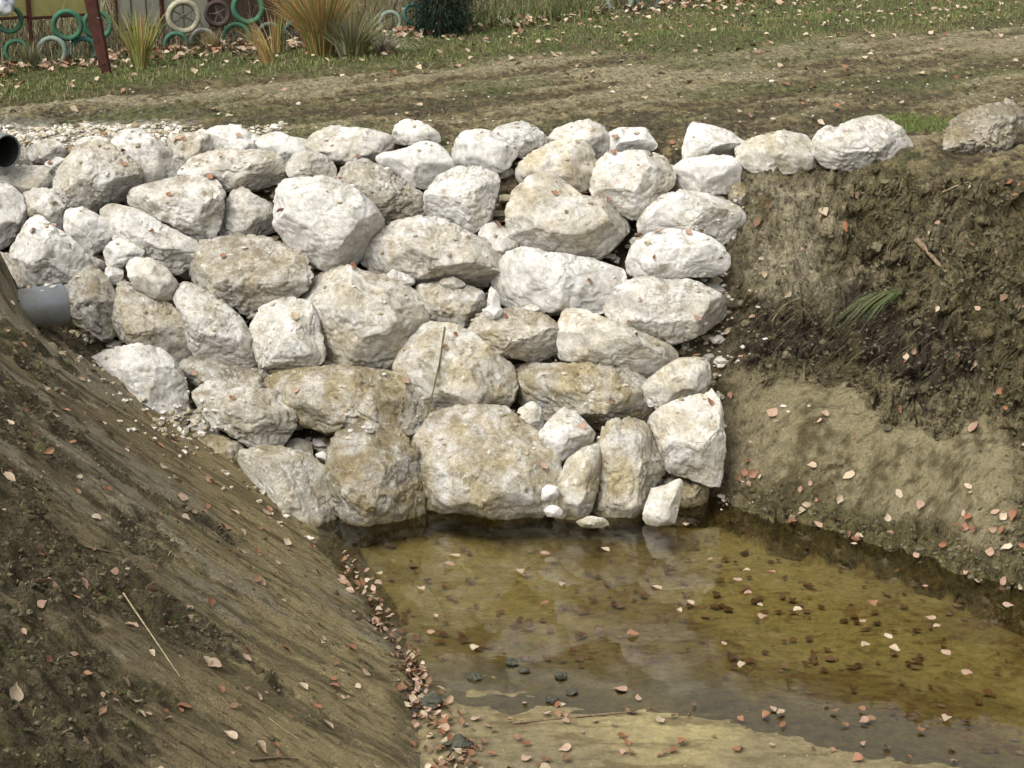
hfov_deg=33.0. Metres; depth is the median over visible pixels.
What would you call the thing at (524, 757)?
fallen leaf
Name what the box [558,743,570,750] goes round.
fallen leaf
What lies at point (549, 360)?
boulder
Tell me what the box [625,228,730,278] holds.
boulder
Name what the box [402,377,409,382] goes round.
fallen leaf
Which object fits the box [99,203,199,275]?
boulder
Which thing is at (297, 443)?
boulder
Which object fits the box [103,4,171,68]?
ornamental grass
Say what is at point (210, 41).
ornamental grass
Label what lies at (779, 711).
floating leaf
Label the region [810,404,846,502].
root
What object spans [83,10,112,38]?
painted tyre
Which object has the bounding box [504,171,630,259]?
boulder
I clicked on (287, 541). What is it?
fallen leaf
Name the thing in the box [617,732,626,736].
fallen leaf
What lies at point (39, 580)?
fallen leaf
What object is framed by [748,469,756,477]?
fallen leaf
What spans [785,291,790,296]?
fallen leaf
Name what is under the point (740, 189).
boulder
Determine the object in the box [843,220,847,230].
fallen leaf
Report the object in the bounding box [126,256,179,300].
boulder
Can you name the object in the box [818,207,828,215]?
fallen leaf
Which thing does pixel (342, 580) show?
fallen leaf
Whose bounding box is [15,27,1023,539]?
stone chips
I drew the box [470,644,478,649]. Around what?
floating leaf
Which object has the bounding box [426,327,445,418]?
stick
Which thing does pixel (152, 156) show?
boulder
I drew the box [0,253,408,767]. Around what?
mud bank
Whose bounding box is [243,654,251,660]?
fallen leaf
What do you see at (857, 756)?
fallen leaf
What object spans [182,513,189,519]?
fallen leaf
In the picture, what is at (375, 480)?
boulder
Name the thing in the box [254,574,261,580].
fallen leaf
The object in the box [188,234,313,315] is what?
boulder
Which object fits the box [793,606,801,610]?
floating leaf
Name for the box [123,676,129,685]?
fallen leaf
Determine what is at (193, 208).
boulder
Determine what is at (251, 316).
boulder
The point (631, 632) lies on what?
floating leaf
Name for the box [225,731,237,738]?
fallen leaf
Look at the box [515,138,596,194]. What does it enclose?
boulder
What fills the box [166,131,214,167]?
boulder
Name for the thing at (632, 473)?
boulder
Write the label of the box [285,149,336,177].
boulder
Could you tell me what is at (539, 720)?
stick
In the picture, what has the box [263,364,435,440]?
boulder
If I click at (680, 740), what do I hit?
fallen leaf
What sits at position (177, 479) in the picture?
fallen leaf
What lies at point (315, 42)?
ornamental grass
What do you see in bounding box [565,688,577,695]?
mud clod
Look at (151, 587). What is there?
fallen leaf
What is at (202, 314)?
boulder
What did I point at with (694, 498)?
boulder
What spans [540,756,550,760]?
fallen leaf
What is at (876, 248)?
soil crumbs
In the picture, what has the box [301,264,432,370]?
boulder
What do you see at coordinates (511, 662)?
mud clod
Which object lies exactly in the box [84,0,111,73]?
steel post
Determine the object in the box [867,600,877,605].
floating leaf
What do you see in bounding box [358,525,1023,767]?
pond bed
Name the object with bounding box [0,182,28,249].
boulder
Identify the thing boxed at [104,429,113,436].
fallen leaf
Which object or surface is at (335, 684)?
fallen leaf
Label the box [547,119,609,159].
boulder
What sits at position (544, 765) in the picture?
fallen leaf
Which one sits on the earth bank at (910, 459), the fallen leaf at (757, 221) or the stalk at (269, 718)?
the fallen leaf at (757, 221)
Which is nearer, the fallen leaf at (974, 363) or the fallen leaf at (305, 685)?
the fallen leaf at (305, 685)
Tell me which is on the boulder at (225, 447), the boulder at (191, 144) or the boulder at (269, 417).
the boulder at (269, 417)
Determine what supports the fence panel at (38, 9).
on the ground at (285, 76)
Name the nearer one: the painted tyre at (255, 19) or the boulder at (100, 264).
the boulder at (100, 264)
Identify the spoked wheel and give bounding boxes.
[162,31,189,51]
[166,0,200,33]
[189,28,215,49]
[204,0,230,26]
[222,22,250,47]
[257,22,282,44]
[283,20,301,42]
[636,0,660,7]
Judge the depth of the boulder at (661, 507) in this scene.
13.48 m
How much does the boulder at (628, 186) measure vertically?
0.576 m
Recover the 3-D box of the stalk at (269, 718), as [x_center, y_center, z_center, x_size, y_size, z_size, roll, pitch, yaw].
[-1.224,1.851,9.275,0.171,0.125,0.015,3,18,9]
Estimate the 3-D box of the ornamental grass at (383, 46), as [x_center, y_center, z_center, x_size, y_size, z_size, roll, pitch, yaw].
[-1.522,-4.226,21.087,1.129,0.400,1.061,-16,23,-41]
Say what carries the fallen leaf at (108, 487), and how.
on the mud bank at (210, 716)
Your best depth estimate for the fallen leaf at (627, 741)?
10.19 m
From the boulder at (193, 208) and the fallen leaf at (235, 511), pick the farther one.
the boulder at (193, 208)
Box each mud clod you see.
[420,693,443,709]
[444,734,473,751]
[467,672,481,681]
[506,658,518,666]
[519,666,529,673]
[545,695,559,703]
[554,671,567,679]
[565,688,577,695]
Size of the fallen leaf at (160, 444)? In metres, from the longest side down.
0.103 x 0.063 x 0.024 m
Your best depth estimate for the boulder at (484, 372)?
14.08 m
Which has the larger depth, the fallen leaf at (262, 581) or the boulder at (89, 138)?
the boulder at (89, 138)
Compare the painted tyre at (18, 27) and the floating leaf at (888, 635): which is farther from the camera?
the painted tyre at (18, 27)
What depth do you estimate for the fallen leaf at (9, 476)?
9.86 m
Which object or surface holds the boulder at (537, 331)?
on the boulder at (552, 391)
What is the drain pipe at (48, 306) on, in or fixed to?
in the mud bank at (210, 716)
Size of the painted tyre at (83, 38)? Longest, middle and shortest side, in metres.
0.361 x 0.361 x 0.072 m
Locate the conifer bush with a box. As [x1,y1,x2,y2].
[401,0,479,35]
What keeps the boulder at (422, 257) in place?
on the earth bank at (910, 459)
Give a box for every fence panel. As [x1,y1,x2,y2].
[0,0,31,48]
[28,0,92,53]
[114,0,163,50]
[162,0,211,38]
[210,0,265,36]
[265,0,310,33]
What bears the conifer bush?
on the ground at (285, 76)
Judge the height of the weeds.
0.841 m
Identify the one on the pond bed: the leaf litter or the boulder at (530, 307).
the leaf litter
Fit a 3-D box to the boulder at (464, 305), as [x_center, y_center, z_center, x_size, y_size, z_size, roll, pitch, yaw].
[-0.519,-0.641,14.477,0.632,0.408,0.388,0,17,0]
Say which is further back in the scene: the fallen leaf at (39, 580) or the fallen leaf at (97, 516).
the fallen leaf at (97, 516)
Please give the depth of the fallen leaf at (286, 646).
10.28 m
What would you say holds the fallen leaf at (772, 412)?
on the earth bank at (910, 459)
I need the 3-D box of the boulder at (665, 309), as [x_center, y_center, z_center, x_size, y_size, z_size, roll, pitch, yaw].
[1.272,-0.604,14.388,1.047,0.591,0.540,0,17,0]
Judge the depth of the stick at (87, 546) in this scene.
9.80 m
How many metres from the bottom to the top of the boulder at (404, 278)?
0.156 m
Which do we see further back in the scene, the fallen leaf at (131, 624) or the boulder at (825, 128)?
the boulder at (825, 128)
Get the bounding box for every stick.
[85,545,120,554]
[249,756,298,761]
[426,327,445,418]
[512,711,631,723]
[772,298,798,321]
[914,237,946,273]
[942,181,968,192]
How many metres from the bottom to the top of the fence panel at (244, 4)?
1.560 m
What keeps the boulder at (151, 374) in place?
on the mud bank at (210, 716)
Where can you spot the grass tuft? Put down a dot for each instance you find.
(879, 296)
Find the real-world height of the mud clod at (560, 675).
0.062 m
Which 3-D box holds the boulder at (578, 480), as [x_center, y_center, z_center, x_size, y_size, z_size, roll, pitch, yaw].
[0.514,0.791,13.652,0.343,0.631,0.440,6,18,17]
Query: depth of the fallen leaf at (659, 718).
10.45 m
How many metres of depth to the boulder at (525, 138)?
15.07 m
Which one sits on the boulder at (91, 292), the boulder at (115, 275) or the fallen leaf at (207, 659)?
the boulder at (115, 275)
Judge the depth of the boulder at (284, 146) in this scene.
15.07 m
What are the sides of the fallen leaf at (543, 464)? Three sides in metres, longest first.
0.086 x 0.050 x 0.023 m
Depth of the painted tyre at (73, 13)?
20.12 m
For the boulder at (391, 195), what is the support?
on the earth bank at (910, 459)
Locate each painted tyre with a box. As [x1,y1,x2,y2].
[0,5,23,33]
[3,38,28,61]
[37,36,67,62]
[50,9,83,40]
[68,36,96,62]
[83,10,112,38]
[231,0,264,24]
[378,10,401,33]
[402,3,423,24]
[606,0,633,11]
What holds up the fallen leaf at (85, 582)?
on the mud bank at (210, 716)
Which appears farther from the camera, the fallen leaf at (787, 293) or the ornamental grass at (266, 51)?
the ornamental grass at (266, 51)
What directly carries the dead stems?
on the mud bank at (210, 716)
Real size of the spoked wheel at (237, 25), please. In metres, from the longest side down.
0.362 x 0.362 x 0.073 m
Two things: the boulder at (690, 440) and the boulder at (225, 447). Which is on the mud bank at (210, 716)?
the boulder at (225, 447)
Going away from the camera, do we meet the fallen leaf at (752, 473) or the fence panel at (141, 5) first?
the fallen leaf at (752, 473)
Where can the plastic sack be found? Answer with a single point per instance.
(6, 8)
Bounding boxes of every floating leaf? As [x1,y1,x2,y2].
[444,561,454,564]
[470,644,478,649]
[614,686,626,690]
[627,630,638,634]
[737,660,745,667]
[758,613,766,618]
[776,709,784,713]
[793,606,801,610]
[861,641,869,646]
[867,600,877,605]
[884,633,892,638]
[889,644,900,650]
[924,615,935,619]
[941,649,950,654]
[942,714,951,720]
[961,669,972,674]
[1003,602,1012,606]
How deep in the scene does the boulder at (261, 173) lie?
14.78 m
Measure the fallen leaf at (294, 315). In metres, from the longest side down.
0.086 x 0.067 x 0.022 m
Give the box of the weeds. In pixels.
[0,0,813,77]
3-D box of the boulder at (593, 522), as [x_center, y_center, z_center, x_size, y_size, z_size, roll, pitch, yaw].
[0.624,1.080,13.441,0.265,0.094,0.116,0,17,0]
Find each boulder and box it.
[0,165,54,193]
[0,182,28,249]
[0,251,27,288]
[9,215,90,286]
[22,187,67,231]
[28,139,65,163]
[44,157,64,173]
[52,140,142,213]
[63,206,112,256]
[64,265,117,342]
[74,136,110,145]
[88,254,105,270]
[92,342,190,426]
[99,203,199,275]
[103,238,144,268]
[105,266,123,284]
[111,127,179,183]
[111,284,192,362]
[116,280,128,285]
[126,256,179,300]
[127,174,225,242]
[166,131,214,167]
[173,281,256,367]
[177,148,285,191]
[179,355,265,388]
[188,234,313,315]
[188,409,219,433]
[191,380,297,447]
[191,432,243,463]
[204,125,255,149]
[219,186,275,235]
[237,444,337,534]
[245,311,255,319]
[249,296,325,369]
[251,134,260,141]
[254,131,306,162]
[257,364,269,376]
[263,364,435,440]
[272,175,384,271]
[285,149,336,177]
[285,437,312,453]
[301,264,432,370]
[304,125,394,164]
[315,451,325,460]
[319,360,334,365]
[324,420,426,547]
[336,157,425,225]
[360,215,502,289]
[365,426,374,432]
[375,141,455,189]
[386,269,414,285]
[391,119,440,145]
[392,321,518,409]
[412,404,561,526]
[415,280,486,328]
[423,165,500,234]
[439,276,464,288]
[451,128,517,173]
[467,307,558,361]
[478,222,518,254]
[482,305,502,319]
[486,287,500,307]
[491,246,626,315]
[493,120,547,158]
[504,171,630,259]
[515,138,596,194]
[515,362,654,430]
[517,401,544,430]
[524,304,538,311]
[538,407,595,461]
[541,485,558,503]
[544,505,562,516]
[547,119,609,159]
[547,358,558,362]
[554,443,601,523]
[556,307,678,377]
[575,516,608,528]
[589,149,676,220]
[592,416,665,527]
[602,275,726,345]
[608,127,657,152]
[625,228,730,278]
[636,189,746,244]
[641,356,711,409]
[642,479,683,527]
[647,388,726,487]
[664,470,709,514]
[673,154,741,194]
[681,121,742,158]
[727,181,748,206]
[734,130,817,174]
[811,114,913,172]
[811,125,833,143]
[941,100,1023,153]
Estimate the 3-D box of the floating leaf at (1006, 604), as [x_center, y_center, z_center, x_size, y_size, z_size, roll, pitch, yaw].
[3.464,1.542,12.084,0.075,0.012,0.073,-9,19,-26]
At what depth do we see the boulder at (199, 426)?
14.01 m
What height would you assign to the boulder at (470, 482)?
1.009 m
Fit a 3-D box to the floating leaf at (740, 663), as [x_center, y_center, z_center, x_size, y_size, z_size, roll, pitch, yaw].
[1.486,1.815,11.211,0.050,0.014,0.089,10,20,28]
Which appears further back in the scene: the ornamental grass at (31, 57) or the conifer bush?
the conifer bush
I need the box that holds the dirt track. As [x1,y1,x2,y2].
[0,17,1023,186]
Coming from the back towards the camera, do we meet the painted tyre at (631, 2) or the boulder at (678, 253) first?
the painted tyre at (631, 2)
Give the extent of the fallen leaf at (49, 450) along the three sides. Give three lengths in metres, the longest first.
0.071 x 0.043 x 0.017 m
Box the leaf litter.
[0,0,1023,767]
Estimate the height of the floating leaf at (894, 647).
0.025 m
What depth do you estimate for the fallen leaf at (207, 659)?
9.42 m
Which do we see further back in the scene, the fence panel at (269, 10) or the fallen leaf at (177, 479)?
the fence panel at (269, 10)
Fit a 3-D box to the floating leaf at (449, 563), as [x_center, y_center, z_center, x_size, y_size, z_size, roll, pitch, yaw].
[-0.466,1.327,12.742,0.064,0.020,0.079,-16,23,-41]
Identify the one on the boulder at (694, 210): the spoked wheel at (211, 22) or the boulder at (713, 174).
the boulder at (713, 174)
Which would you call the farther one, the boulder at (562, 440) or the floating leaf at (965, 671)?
the boulder at (562, 440)
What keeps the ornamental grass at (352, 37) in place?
on the ground at (285, 76)
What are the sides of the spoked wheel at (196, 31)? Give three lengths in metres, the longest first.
0.357 x 0.357 x 0.072 m
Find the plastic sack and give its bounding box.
[0,0,15,15]
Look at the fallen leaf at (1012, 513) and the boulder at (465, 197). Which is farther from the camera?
the boulder at (465, 197)
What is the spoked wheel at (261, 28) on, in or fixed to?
on the ground at (285, 76)
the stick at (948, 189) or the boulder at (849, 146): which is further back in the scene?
the boulder at (849, 146)
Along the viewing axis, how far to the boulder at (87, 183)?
14.72 m
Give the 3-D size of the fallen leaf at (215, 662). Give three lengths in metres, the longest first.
0.105 x 0.085 x 0.014 m
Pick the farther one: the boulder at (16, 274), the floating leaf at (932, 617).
the boulder at (16, 274)
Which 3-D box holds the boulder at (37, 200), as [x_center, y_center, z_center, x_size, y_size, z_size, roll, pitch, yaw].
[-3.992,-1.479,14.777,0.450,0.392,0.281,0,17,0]
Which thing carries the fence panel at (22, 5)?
on the ground at (285, 76)
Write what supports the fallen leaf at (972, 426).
on the earth bank at (910, 459)
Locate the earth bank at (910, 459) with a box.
[0,159,1023,767]
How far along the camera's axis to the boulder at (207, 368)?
14.20 m
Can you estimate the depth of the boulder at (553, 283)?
14.33 m
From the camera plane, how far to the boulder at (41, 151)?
15.05 m
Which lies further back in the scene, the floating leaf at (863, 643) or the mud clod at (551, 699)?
the floating leaf at (863, 643)
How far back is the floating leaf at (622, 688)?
10.90 m
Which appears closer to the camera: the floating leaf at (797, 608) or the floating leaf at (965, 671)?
the floating leaf at (965, 671)
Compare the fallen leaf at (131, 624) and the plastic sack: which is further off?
the plastic sack
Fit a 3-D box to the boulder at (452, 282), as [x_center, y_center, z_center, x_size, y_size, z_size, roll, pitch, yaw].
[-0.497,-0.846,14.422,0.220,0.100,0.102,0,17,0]
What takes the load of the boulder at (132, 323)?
on the earth bank at (910, 459)
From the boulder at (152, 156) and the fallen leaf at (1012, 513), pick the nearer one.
the fallen leaf at (1012, 513)
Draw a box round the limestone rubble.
[0,121,290,204]
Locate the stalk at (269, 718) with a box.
[268,717,299,739]
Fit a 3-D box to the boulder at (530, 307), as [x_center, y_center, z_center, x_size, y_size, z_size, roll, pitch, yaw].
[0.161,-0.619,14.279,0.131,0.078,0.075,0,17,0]
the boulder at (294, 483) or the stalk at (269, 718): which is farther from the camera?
the boulder at (294, 483)
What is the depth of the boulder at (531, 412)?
13.95 m
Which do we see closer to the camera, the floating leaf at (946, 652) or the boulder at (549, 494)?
the floating leaf at (946, 652)
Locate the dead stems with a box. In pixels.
[0,230,1019,767]
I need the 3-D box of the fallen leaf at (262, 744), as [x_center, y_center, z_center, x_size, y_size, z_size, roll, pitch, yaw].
[-1.291,1.875,8.951,0.086,0.025,0.068,47,7,7]
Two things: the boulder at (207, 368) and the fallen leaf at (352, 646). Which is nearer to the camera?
the fallen leaf at (352, 646)
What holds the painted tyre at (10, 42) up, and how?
on the ground at (285, 76)
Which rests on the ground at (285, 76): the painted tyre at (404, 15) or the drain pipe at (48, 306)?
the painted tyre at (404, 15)
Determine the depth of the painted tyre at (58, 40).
20.07 m
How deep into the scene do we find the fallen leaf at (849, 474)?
13.50 m
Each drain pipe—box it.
[0,132,20,168]
[18,284,70,326]
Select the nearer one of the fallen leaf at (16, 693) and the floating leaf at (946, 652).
the fallen leaf at (16, 693)
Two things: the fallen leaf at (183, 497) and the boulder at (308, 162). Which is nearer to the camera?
the fallen leaf at (183, 497)
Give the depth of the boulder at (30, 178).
14.85 m
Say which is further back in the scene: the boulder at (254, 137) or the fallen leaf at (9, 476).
the boulder at (254, 137)
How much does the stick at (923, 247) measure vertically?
0.201 m
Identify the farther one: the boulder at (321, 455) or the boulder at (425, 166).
the boulder at (425, 166)
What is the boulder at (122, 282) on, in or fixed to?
on the boulder
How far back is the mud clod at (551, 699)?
10.74 m
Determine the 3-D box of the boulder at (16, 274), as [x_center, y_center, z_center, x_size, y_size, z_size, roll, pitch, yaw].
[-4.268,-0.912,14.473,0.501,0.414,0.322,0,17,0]
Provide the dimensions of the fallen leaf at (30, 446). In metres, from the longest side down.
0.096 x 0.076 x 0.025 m
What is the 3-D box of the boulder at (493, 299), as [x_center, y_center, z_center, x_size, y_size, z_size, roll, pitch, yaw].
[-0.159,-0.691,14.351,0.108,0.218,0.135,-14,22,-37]
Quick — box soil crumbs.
[0,28,1023,767]
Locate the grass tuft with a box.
[825,289,904,337]
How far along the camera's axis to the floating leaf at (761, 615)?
11.93 m
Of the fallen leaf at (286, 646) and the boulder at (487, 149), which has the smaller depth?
the fallen leaf at (286, 646)
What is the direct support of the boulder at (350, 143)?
on the dirt track
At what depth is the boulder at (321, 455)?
13.87 m
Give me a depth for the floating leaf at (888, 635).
11.62 m
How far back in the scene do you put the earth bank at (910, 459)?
13.78 m
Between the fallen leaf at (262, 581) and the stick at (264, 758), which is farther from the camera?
the fallen leaf at (262, 581)
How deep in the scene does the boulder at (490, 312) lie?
14.17 m
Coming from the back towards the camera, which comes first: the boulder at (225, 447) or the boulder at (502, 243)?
the boulder at (502, 243)
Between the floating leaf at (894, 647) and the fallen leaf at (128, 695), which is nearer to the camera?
the fallen leaf at (128, 695)
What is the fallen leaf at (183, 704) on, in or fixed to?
on the mud bank at (210, 716)
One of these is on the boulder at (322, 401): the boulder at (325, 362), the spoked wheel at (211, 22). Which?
the boulder at (325, 362)
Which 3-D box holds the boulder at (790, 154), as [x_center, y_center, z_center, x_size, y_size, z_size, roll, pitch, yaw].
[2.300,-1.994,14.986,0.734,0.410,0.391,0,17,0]
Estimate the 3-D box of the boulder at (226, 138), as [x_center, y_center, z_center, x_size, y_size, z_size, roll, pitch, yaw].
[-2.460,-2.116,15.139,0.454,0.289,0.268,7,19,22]
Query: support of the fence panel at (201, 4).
on the ground at (285, 76)
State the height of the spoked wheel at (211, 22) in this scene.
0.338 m
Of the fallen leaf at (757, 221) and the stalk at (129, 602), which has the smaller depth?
the stalk at (129, 602)
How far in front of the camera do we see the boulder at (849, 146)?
14.78 m
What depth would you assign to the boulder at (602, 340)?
14.09 m
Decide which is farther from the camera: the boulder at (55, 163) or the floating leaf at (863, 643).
the boulder at (55, 163)
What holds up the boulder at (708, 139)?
on the dirt track
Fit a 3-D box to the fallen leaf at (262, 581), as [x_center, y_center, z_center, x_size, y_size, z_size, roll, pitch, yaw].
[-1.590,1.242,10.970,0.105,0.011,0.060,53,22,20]
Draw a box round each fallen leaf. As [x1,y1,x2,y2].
[3,472,14,480]
[9,682,23,700]
[23,443,33,450]
[34,577,51,583]
[44,447,53,453]
[81,577,88,588]
[92,513,100,518]
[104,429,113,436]
[104,485,112,490]
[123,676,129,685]
[125,621,138,626]
[126,693,138,701]
[146,584,159,590]
[154,440,163,447]
[173,474,182,482]
[177,702,191,707]
[178,493,188,500]
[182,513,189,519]
[203,656,210,664]
[208,658,221,666]
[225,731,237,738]
[229,507,238,514]
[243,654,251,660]
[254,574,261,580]
[257,573,265,585]
[257,740,266,752]
[282,642,292,651]
[284,538,291,544]
[291,312,298,318]
[299,682,307,688]
[312,703,321,707]
[322,717,333,728]
[329,682,339,687]
[338,578,348,583]
[346,644,356,648]
[397,681,406,690]
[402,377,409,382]
[521,755,531,760]
[539,461,547,467]
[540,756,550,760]
[540,762,550,767]
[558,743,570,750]
[577,423,585,429]
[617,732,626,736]
[624,738,630,745]
[656,715,664,721]
[677,737,686,743]
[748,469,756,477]
[753,216,761,226]
[766,408,777,415]
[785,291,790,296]
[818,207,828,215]
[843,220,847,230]
[843,470,854,478]
[852,752,862,760]
[968,421,977,431]
[970,361,976,370]
[1008,509,1016,520]
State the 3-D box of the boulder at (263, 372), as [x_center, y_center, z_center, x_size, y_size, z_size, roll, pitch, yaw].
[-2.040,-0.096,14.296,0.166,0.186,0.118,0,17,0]
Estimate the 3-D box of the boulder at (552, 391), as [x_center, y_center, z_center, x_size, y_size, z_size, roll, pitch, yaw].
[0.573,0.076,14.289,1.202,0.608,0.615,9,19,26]
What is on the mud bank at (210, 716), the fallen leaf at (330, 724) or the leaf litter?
the fallen leaf at (330, 724)
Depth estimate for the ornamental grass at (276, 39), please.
21.09 m
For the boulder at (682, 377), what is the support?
on the boulder at (690, 440)
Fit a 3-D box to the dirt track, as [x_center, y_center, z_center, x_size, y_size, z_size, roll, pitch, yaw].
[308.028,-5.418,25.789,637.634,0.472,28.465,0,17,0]
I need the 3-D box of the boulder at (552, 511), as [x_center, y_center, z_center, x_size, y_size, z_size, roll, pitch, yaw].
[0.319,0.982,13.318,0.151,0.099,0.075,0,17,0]
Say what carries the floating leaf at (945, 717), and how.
on the water
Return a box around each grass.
[14,40,44,70]
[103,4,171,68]
[200,27,220,51]
[231,14,273,64]
[255,0,367,56]
[265,7,287,52]
[300,1,400,58]
[369,24,423,52]
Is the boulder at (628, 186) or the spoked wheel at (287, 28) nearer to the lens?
the boulder at (628, 186)
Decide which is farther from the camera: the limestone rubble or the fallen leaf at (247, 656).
the limestone rubble
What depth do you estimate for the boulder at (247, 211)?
14.68 m
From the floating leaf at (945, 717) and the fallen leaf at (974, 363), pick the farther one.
the fallen leaf at (974, 363)
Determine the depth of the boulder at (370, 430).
13.61 m
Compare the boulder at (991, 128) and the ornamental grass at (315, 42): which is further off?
the ornamental grass at (315, 42)
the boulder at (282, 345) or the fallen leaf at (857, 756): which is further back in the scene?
the boulder at (282, 345)
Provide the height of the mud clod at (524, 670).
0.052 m
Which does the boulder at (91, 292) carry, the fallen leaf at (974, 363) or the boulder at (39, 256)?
the boulder at (39, 256)
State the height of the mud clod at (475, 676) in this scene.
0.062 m
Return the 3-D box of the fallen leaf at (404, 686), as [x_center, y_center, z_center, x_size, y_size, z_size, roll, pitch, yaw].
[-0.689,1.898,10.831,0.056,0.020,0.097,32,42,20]
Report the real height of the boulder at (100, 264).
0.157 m
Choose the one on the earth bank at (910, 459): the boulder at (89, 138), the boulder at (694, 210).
the boulder at (694, 210)
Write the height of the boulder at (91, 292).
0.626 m
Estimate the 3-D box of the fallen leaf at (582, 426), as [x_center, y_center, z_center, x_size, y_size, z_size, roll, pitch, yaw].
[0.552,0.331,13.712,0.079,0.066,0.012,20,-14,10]
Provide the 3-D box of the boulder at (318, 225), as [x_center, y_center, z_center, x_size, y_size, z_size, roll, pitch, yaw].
[-1.545,-1.333,14.536,0.947,0.851,0.631,0,17,0]
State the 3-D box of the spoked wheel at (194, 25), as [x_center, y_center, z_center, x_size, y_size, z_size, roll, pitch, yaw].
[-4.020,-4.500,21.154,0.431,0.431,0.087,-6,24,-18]
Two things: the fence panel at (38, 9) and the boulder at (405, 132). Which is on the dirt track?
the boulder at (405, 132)
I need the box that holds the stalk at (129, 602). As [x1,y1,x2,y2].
[122,592,179,676]
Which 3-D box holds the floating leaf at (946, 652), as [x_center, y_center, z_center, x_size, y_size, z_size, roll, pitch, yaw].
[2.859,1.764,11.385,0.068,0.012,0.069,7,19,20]
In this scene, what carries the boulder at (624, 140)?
on the dirt track
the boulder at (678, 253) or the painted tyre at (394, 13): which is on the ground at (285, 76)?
the painted tyre at (394, 13)
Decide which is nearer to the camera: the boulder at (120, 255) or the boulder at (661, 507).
the boulder at (661, 507)
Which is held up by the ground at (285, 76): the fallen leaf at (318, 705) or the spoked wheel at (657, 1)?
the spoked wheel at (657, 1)
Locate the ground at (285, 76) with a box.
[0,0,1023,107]
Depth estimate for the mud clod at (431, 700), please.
10.62 m
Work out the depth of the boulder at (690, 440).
13.76 m
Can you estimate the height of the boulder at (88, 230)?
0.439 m

